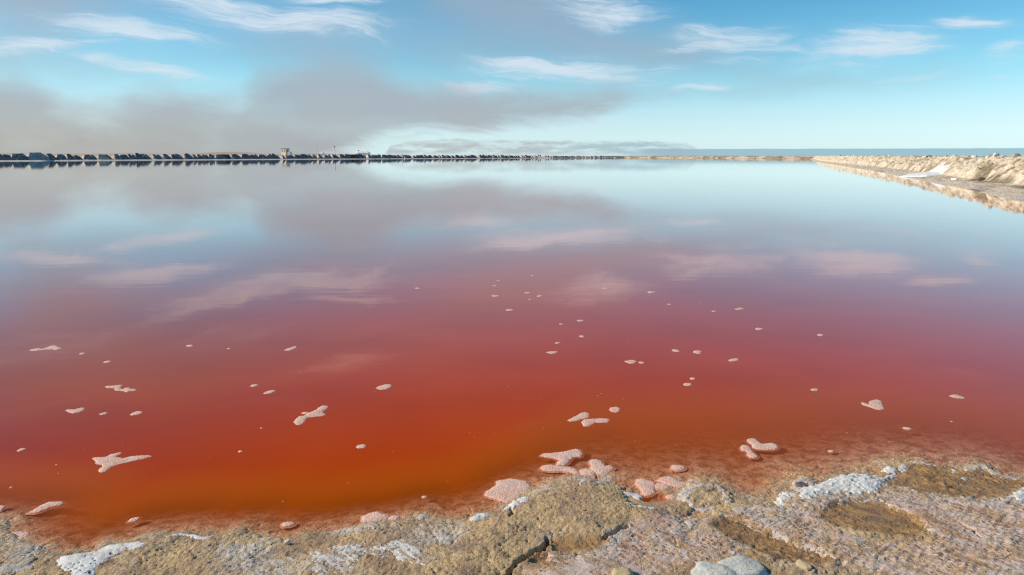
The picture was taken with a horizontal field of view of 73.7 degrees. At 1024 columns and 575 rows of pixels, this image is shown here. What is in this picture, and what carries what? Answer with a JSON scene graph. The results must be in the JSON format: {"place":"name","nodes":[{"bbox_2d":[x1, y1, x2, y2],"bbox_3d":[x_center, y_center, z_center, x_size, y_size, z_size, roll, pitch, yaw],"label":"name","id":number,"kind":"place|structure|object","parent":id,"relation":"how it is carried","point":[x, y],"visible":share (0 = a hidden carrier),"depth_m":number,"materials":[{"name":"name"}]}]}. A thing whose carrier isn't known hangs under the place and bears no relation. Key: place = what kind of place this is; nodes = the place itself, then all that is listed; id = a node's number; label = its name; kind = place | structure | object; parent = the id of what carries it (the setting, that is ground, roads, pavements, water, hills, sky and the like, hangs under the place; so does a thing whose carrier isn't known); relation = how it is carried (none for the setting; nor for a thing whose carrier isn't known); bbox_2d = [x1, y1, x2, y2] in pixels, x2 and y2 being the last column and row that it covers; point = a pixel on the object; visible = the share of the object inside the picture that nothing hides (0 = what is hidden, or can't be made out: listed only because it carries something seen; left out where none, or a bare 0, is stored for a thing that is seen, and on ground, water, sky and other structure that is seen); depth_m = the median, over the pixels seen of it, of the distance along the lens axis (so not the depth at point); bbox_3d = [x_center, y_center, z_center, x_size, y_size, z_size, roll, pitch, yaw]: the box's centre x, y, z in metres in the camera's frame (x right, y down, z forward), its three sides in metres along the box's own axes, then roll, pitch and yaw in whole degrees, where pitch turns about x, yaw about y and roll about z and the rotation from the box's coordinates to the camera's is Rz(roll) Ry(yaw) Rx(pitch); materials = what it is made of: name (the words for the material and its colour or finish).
{"place":"outdoors","nodes":[
{"label":"outdoors","id":0,"kind":"place"},
{"bbox_2d":[0,152,371,155],"bbox_3d":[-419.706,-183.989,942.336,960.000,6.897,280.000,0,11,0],"label":"dunes","id":1,"kind":"structure","parent":0,"point":[206,153],"depth_m":889.16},
{"bbox_2d":[280,148,291,155],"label":"house","id":2,"kind":"structure","parent":0,"point":[284,151],"depth_m":547.48,"materials":[{"name":"beige paint"}]},
{"bbox_2d":[0,158,1023,532],"bbox_3d":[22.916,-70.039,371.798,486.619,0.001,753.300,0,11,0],"label":"lake water","id":3,"kind":"structure","parent":0,"point":[904,296],"depth_m":6.78,"materials":[{"name":"red liquid"}]},
{"bbox_2d":[0,505,7,511],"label":"foam patch","id":4,"kind":"object","parent":3,"relation":"on","point":[3,507],"visible":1,"depth_m":3.15,"materials":[{"name":"pink"}]},
{"bbox_2d":[10,531,31,538],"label":"foam patch","id":5,"kind":"object","parent":3,"relation":"on","point":[22,534],"visible":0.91,"depth_m":2.94,"materials":[{"name":"pink"}]},
{"bbox_2d":[25,501,62,514],"bbox_3d":[-2.152,1.016,3.162,0.131,0.009,0.130,0,11,0],"label":"foam patch","id":6,"kind":"object","parent":3,"relation":"on","point":[42,508],"visible":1,"depth_m":3.15,"materials":[{"name":"pink"}]},
{"bbox_2d":[30,345,61,350],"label":"foam patch","id":7,"kind":"object","parent":3,"relation":"on","point":[54,347],"visible":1,"depth_m":5.74,"materials":[{"name":"pink"}]},
{"bbox_2d":[65,408,83,412],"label":"foam patch","id":8,"kind":"object","parent":3,"relation":"on","point":[74,410],"visible":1,"depth_m":4.35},
{"bbox_2d":[56,541,144,574],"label":"salt foam","id":9,"kind":"object","parent":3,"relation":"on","point":[75,563],"visible":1,"depth_m":2.72,"materials":[{"name":"white"}]},
{"bbox_2d":[105,385,135,391],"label":"foam patch","id":10,"kind":"object","parent":3,"relation":"on","point":[118,388],"visible":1,"depth_m":4.76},
{"bbox_2d":[92,452,151,472],"bbox_3d":[-2.115,0.918,3.668,0.257,0.009,0.285,9,14,38],"label":"foam patch","id":11,"kind":"object","parent":3,"relation":"on","point":[109,461],"visible":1,"depth_m":3.64,"materials":[{"name":"pink"}]},
{"bbox_2d":[125,517,141,523],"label":"foam patch","id":12,"kind":"object","parent":3,"relation":"on","point":[134,520],"visible":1,"depth_m":3.04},
{"bbox_2d":[130,411,141,414],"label":"foam patch","id":13,"kind":"object","parent":3,"relation":"on","point":[136,412],"visible":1,"depth_m":4.31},
{"bbox_2d":[279,521,296,528],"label":"foam patch","id":14,"kind":"object","parent":3,"relation":"on","point":[287,524],"visible":1,"depth_m":3.01,"materials":[{"name":"pink"}]},
{"bbox_2d":[293,405,327,424],"bbox_3d":[-1.245,0.800,4.285,0.160,0.009,0.367,5,12,25],"label":"foam patch","id":15,"kind":"object","parent":3,"relation":"on","point":[299,420],"visible":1,"depth_m":4.27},
{"bbox_2d":[350,527,363,531],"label":"salt foam","id":16,"kind":"object","parent":3,"relation":"on","point":[358,529],"visible":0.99,"depth_m":2.94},
{"bbox_2d":[356,444,365,447],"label":"foam patch","id":17,"kind":"object","parent":3,"relation":"on","point":[362,446],"visible":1,"depth_m":3.82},
{"bbox_2d":[359,511,390,523],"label":"foam patch","id":18,"kind":"object","parent":3,"relation":"on","point":[374,516],"visible":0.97,"depth_m":3.07,"materials":[{"name":"pink"}]},
{"bbox_2d":[376,384,390,389],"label":"foam patch","id":19,"kind":"object","parent":3,"relation":"on","point":[385,386],"visible":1,"depth_m":4.79,"materials":[{"name":"pink"}]},
{"bbox_2d":[388,515,399,520],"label":"foam patch","id":20,"kind":"object","parent":3,"relation":"on","point":[394,517],"visible":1,"depth_m":3.07,"materials":[{"name":"pink"}]},
{"bbox_2d":[415,513,428,519],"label":"salt foam","id":21,"kind":"object","parent":3,"relation":"on","point":[422,516],"visible":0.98,"depth_m":3.05,"materials":[{"name":"white"}]},
{"bbox_2d":[482,478,530,502],"bbox_3d":[-0.016,0.986,3.330,0.217,0.010,0.269,5,12,24],"label":"foam patch","id":22,"kind":"object","parent":3,"relation":"on","point":[507,490],"visible":0.94,"depth_m":3.32,"materials":[{"name":"pink"}]},
{"bbox_2d":[537,464,579,474],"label":"foam patch","id":23,"kind":"object","parent":3,"relation":"on","point":[549,468],"visible":1,"depth_m":3.54,"materials":[{"name":"pink"}]},
{"bbox_2d":[540,449,583,465],"bbox_3d":[0.284,0.918,3.689,0.276,0.009,0.200,-3,11,-17],"label":"foam patch","id":24,"kind":"object","parent":3,"relation":"on","point":[566,458],"visible":1,"depth_m":3.70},
{"bbox_2d":[567,412,588,421],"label":"foam patch","id":25,"kind":"object","parent":3,"relation":"on","point":[583,415],"visible":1,"depth_m":4.25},
{"bbox_2d":[579,468,595,475],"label":"foam patch","id":26,"kind":"object","parent":3,"relation":"on","point":[586,471],"visible":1,"depth_m":3.51,"materials":[{"name":"pink"}]},
{"bbox_2d":[581,418,608,425],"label":"foam patch","id":27,"kind":"object","parent":3,"relation":"on","point":[587,422],"visible":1,"depth_m":4.18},
{"bbox_2d":[586,459,615,474],"bbox_3d":[0.468,0.938,3.586,0.150,0.009,0.198,0,11,0],"label":"foam patch","id":28,"kind":"object","parent":3,"relation":"on","point":[597,466],"visible":1,"depth_m":3.57,"materials":[{"name":"pink"}]},
{"bbox_2d":[609,407,619,412],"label":"foam patch","id":29,"kind":"object","parent":3,"relation":"on","point":[614,409],"visible":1,"depth_m":4.38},
{"bbox_2d":[624,360,635,363],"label":"foam patch","id":30,"kind":"object","parent":3,"relation":"on","point":[630,361],"visible":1,"depth_m":5.41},
{"bbox_2d":[633,478,657,497],"bbox_3d":[0.665,0.982,3.363,0.123,0.008,0.207,0,11,0],"label":"foam patch","id":31,"kind":"object","parent":3,"relation":"on","point":[645,487],"visible":1,"depth_m":3.36,"materials":[{"name":"pink"}]},
{"bbox_2d":[655,483,669,489],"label":"foam patch","id":32,"kind":"object","parent":3,"relation":"on","point":[658,486],"visible":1,"depth_m":3.36,"materials":[{"name":"pink"}]},
{"bbox_2d":[662,494,672,500],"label":"foam patch","id":33,"kind":"object","parent":3,"relation":"on","point":[667,497],"visible":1,"depth_m":3.26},
{"bbox_2d":[653,476,685,487],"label":"foam patch","id":34,"kind":"object","parent":3,"relation":"on","point":[671,481],"visible":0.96,"depth_m":3.41,"materials":[{"name":"pink"}]},
{"bbox_2d":[669,464,687,471],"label":"foam patch","id":35,"kind":"object","parent":3,"relation":"on","point":[676,468],"visible":1,"depth_m":3.56,"materials":[{"name":"pink"}]},
{"bbox_2d":[684,518,696,525],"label":"salt foam","id":36,"kind":"object","parent":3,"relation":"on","point":[692,522],"visible":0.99,"depth_m":3.01,"materials":[{"name":"white"}]},
{"bbox_2d":[740,445,758,458],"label":"foam patch","id":37,"kind":"object","parent":3,"relation":"on","point":[748,451],"visible":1,"depth_m":3.75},
{"bbox_2d":[732,505,785,511],"bbox_3d":[1.124,1.017,3.123,0.274,0.030,0.097,0,11,0],"label":"salt foam","id":38,"kind":"object","parent":3,"relation":"on","point":[756,507],"visible":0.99,"depth_m":3.11,"materials":[{"name":"white"}]},
{"bbox_2d":[747,438,780,451],"bbox_3d":[1.420,0.886,3.866,0.182,0.008,0.184,0,11,0],"label":"foam patch","id":39,"kind":"object","parent":3,"relation":"on","point":[759,446],"visible":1,"depth_m":3.83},
{"bbox_2d":[773,492,795,507],"bbox_3d":[1.259,1.007,3.193,0.094,0.035,0.259,9,14,40],"label":"salt foam","id":40,"kind":"object","parent":3,"relation":"on","point":[782,498],"visible":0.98,"depth_m":3.22,"materials":[{"name":"white"}]},
{"bbox_2d":[790,477,814,490],"bbox_3d":[1.428,0.975,3.365,0.211,0.033,0.110,-10,15,-44],"label":"salt foam","id":41,"kind":"object","parent":3,"relation":"on","point":[801,479],"visible":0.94,"depth_m":3.37,"materials":[{"name":"white"}]},
{"bbox_2d":[798,473,884,498],"bbox_3d":[1.581,0.974,3.341,0.533,0.046,0.237,-2,11,-12],"label":"salt foam","id":42,"kind":"object","parent":3,"relation":"on","point":[863,483],"visible":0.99,"depth_m":3.31,"materials":[{"name":"white"}]},
{"bbox_2d":[861,399,883,409],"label":"foam patch","id":43,"kind":"object","parent":3,"relation":"on","point":[876,404],"visible":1,"depth_m":4.47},
{"bbox_2d":[871,474,895,480],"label":"salt foam","id":44,"kind":"object","parent":3,"relation":"on","point":[884,478],"visible":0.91,"depth_m":3.44,"materials":[{"name":"white"}]},
{"bbox_2d":[910,461,940,466],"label":"salt foam","id":45,"kind":"object","parent":3,"relation":"on","point":[920,462],"visible":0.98,"depth_m":3.59,"materials":[{"name":"white"}]},
{"bbox_2d":[950,394,963,398],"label":"foam patch","id":46,"kind":"object","parent":3,"relation":"on","point":[956,396],"visible":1,"depth_m":4.63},
{"bbox_2d":[964,464,988,470],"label":"salt foam","id":47,"kind":"object","parent":3,"relation":"on","point":[971,467],"visible":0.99,"depth_m":3.54,"materials":[{"name":"white"}]},
{"bbox_2d":[0,157,1023,574],"bbox_3d":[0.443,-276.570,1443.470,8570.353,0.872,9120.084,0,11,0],"label":"shore ground","id":48,"kind":"structure","parent":0,"point":[590,515],"depth_m":3.01,"materials":[{"name":"beige soil"}]},
{"bbox_2d":[0,560,33,573],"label":"salt foam","id":49,"kind":"object","parent":48,"relation":"on","point":[9,568],"visible":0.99,"depth_m":2.67,"materials":[{"name":"white"}]},
{"bbox_2d":[166,533,210,539],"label":"salt foam","id":50,"kind":"object","parent":48,"relation":"on","point":[194,537],"visible":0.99,"depth_m":2.90,"materials":[{"name":"white"}]},
{"bbox_2d":[249,553,304,572],"bbox_3d":[-0.926,1.096,2.699,0.239,0.023,0.104,-5,12,-26],"label":"salt crust","id":51,"kind":"object","parent":48,"relation":"on","point":[268,564],"visible":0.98,"depth_m":2.69},
{"bbox_2d":[0,156,603,160],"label":"embankment","id":52,"kind":"structure","parent":48,"relation":"on","point":[247,159],"depth_m":251.78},
{"bbox_2d":[2,154,10,159],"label":"earth heap","id":53,"kind":"object","parent":52,"relation":"on","point":[6,157],"visible":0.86,"depth_m":185.52,"materials":[{"name":"soil"}]},
{"bbox_2d":[10,154,25,159],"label":"earth heap","id":54,"kind":"object","parent":52,"relation":"on","point":[17,157],"visible":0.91,"depth_m":188.19,"materials":[{"name":"soil"}]},
{"bbox_2d":[26,152,49,159],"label":"earth heap","id":55,"kind":"object","parent":52,"relation":"on","point":[35,156],"visible":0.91,"depth_m":192.94,"materials":[{"name":"soil"}]},
{"bbox_2d":[45,153,55,159],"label":"earth heap","id":56,"kind":"object","parent":52,"relation":"on","point":[49,156],"visible":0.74,"depth_m":196.20,"materials":[{"name":"soil"}]},
{"bbox_2d":[55,154,66,159],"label":"earth heap","id":57,"kind":"object","parent":52,"relation":"on","point":[60,156],"visible":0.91,"depth_m":199.80,"materials":[{"name":"soil"}]},
{"bbox_2d":[64,154,74,159],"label":"earth heap","id":58,"kind":"object","parent":52,"relation":"on","point":[69,157],"visible":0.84,"depth_m":202.70,"materials":[{"name":"soil"}]},
{"bbox_2d":[73,155,82,159],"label":"earth heap","id":59,"kind":"object","parent":52,"relation":"on","point":[76,157],"visible":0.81,"depth_m":205.43,"materials":[{"name":"soil"}]},
{"bbox_2d":[81,155,93,159],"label":"earth heap","id":60,"kind":"object","parent":52,"relation":"on","point":[87,157],"visible":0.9,"depth_m":208.27,"materials":[{"name":"soil"}]},
{"bbox_2d":[95,154,109,159],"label":"earth heap","id":61,"kind":"object","parent":52,"relation":"on","point":[101,157],"visible":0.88,"depth_m":212.82,"materials":[{"name":"beige soil"}]},
{"bbox_2d":[111,154,121,159],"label":"earth heap","id":62,"kind":"object","parent":52,"relation":"on","point":[116,156],"visible":0.9,"depth_m":217.09,"materials":[{"name":"soil"}]},
{"bbox_2d":[119,154,130,159],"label":"earth heap","id":63,"kind":"object","parent":52,"relation":"on","point":[124,157],"visible":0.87,"depth_m":219.93,"materials":[{"name":"soil"}]},
{"bbox_2d":[134,153,142,159],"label":"earth heap","id":64,"kind":"object","parent":52,"relation":"on","point":[138,156],"visible":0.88,"depth_m":225.14,"materials":[{"name":"soil"}]},
{"bbox_2d":[149,154,158,158],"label":"earth heap","id":65,"kind":"object","parent":52,"relation":"on","point":[153,156],"visible":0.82,"depth_m":231.61,"materials":[{"name":"soil"}]},
{"bbox_2d":[160,154,169,158],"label":"earth heap","id":66,"kind":"object","parent":52,"relation":"on","point":[164,156],"visible":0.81,"depth_m":235.38,"materials":[{"name":"soil"}]},
{"bbox_2d":[169,154,179,158],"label":"earth heap","id":67,"kind":"object","parent":52,"relation":"on","point":[173,156],"visible":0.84,"depth_m":237.68,"materials":[{"name":"soil"}]},
{"bbox_2d":[182,154,190,158],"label":"earth heap","id":68,"kind":"object","parent":52,"relation":"on","point":[184,156],"visible":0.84,"depth_m":242.68,"materials":[{"name":"soil"}]},
{"bbox_2d":[214,154,225,158],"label":"earth heap","id":69,"kind":"object","parent":52,"relation":"on","point":[218,156],"visible":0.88,"depth_m":256.46,"materials":[{"name":"soil"}]},
{"bbox_2d":[239,154,251,158],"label":"earth heap","id":70,"kind":"object","parent":52,"relation":"on","point":[244,156],"visible":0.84,"depth_m":266.82,"materials":[{"name":"soil"}]},
{"bbox_2d":[258,154,267,158],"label":"earth heap","id":71,"kind":"object","parent":52,"relation":"on","point":[261,156],"visible":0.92,"depth_m":274.51,"materials":[{"name":"soil"}]},
{"bbox_2d":[357,150,369,155],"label":"storage shed","id":72,"kind":"structure","parent":52,"relation":"on","point":[364,153],"depth_m":546.61,"materials":[{"name":"white paint"}]},
{"bbox_2d":[365,524,375,529],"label":"salt foam","id":73,"kind":"object","parent":48,"relation":"on","point":[372,526],"visible":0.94,"depth_m":2.97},
{"bbox_2d":[305,539,439,574],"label":"salt crust","id":74,"kind":"object","parent":48,"relation":"on","point":[402,549],"visible":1,"depth_m":2.74,"materials":[{"name":"white salt"}]},
{"bbox_2d":[469,513,489,520],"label":"salt foam","id":75,"kind":"object","parent":48,"relation":"on","point":[477,516],"visible":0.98,"depth_m":3.05,"materials":[{"name":"white"}]},
{"bbox_2d":[502,496,529,511],"bbox_3d":[0.018,1.006,3.175,0.186,0.034,0.100,-7,13,-32],"label":"salt foam","id":76,"kind":"object","parent":48,"relation":"on","point":[512,505],"visible":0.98,"depth_m":3.16,"materials":[{"name":"white"}]},
{"bbox_2d":[531,485,571,494],"bbox_3d":[0.179,0.986,3.315,0.248,0.028,0.080,-5,12,-23],"label":"salt foam","id":77,"kind":"object","parent":48,"relation":"on","point":[538,490],"visible":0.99,"depth_m":3.30,"materials":[{"name":"white"}]},
{"bbox_2d":[579,479,604,484],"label":"salt foam","id":78,"kind":"object","parent":48,"relation":"on","point":[583,481],"visible":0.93,"depth_m":3.37,"materials":[{"name":"white"}]},
{"bbox_2d":[622,490,643,499],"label":"salt foam","id":79,"kind":"object","parent":48,"relation":"on","point":[637,496],"visible":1,"depth_m":3.27,"materials":[{"name":"white"}]},
{"bbox_2d":[522,513,749,574],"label":"salt crust","id":80,"kind":"object","parent":48,"relation":"on","point":[586,567],"visible":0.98,"depth_m":2.75},
{"bbox_2d":[611,567,632,574],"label":"stone","id":81,"kind":"object","parent":80,"relation":"on","point":[622,571],"visible":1,"depth_m":2.58,"materials":[{"name":"beige stone"}]},
{"bbox_2d":[627,502,654,509],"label":"salt foam","id":82,"kind":"object","parent":48,"relation":"on","point":[650,508],"visible":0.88,"depth_m":3.13,"materials":[{"name":"white"}]},
{"bbox_2d":[676,483,732,511],"bbox_3d":[0.920,0.997,3.256,0.285,0.038,0.235,-6,13,-30],"label":"salt foam","id":83,"kind":"object","parent":48,"relation":"on","point":[684,496],"visible":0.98,"depth_m":3.25,"materials":[{"name":"white"}]},
{"bbox_2d":[690,561,736,574],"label":"stone","id":84,"kind":"object","parent":48,"relation":"on","point":[705,568],"visible":1,"depth_m":2.59,"materials":[{"name":"white stone"}]},
{"bbox_2d":[613,156,814,158],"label":"embankment","id":85,"kind":"structure","parent":48,"relation":"on","point":[785,157],"depth_m":545.89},
{"bbox_2d":[717,555,768,574],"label":"stone","id":86,"kind":"object","parent":48,"relation":"on","point":[740,565],"visible":0.86,"depth_m":2.62,"materials":[{"name":"white stone"}]},
{"bbox_2d":[685,492,882,567],"bbox_3d":[1.283,1.014,3.130,0.800,0.051,0.762,7,13,31],"label":"salt crust","id":87,"kind":"object","parent":48,"relation":"on","point":[841,551],"visible":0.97,"depth_m":2.93},
{"bbox_2d":[795,482,807,486],"bbox_3d":[1.421,0.971,3.353,0.057,0.023,0.056,-2,11,-11],"label":"stone","id":88,"kind":"object","parent":48,"relation":"on","point":[799,484],"visible":0.94,"depth_m":3.34,"materials":[{"name":"grey stone"}]},
{"bbox_2d":[796,559,811,570],"bbox_3d":[1.135,1.086,2.656,0.042,0.039,0.066,-6,12,-28],"label":"stone","id":89,"kind":"object","parent":48,"relation":"on","point":[805,565],"visible":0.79,"depth_m":2.64,"materials":[{"name":"beige stone"}]},
{"bbox_2d":[881,466,896,475],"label":"salt foam","id":90,"kind":"object","parent":48,"relation":"on","point":[888,469],"visible":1,"depth_m":3.52,"materials":[{"name":"white"}]},
{"bbox_2d":[898,464,906,472],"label":"salt foam","id":91,"kind":"object","parent":48,"relation":"on","point":[902,467],"visible":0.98,"depth_m":3.54,"materials":[{"name":"white"}]},
{"bbox_2d":[810,153,1023,202],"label":"embankment","id":92,"kind":"structure","parent":48,"relation":"on","point":[1003,176],"depth_m":45.92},
{"bbox_2d":[900,165,950,176],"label":"salt slide","id":93,"kind":"object","parent":92,"relation":"on","point":[939,169],"visible":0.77,"depth_m":53.46,"materials":[{"name":"white"}]},
{"bbox_2d":[874,488,1023,574],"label":"salt crust","id":94,"kind":"object","parent":48,"relation":"on","point":[975,541],"visible":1,"depth_m":2.81},
{"bbox_2d":[940,497,1011,508],"bbox_3d":[2.165,1.000,3.154,0.362,0.032,0.143,0,11,0],"label":"salt foam","id":95,"kind":"object","parent":48,"relation":"on","point":[992,505],"visible":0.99,"depth_m":3.14,"materials":[{"name":"white"}]},
{"bbox_2d":[987,469,1017,479],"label":"salt foam","id":96,"kind":"object","parent":48,"relation":"on","point":[991,471],"visible":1,"depth_m":3.48,"materials":[{"name":"white"}]},
{"bbox_2d":[1009,487,1023,501],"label":"salt foam","id":97,"kind":"object","parent":48,"relation":"on","point":[1019,495],"visible":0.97,"depth_m":3.23,"materials":[{"name":"white"}]},
{"bbox_2d":[0,0,1023,156],"label":"sky","id":98,"kind":"structure","parent":0,"point":[381,77],"materials":[{"name":"blue"}]}
]}

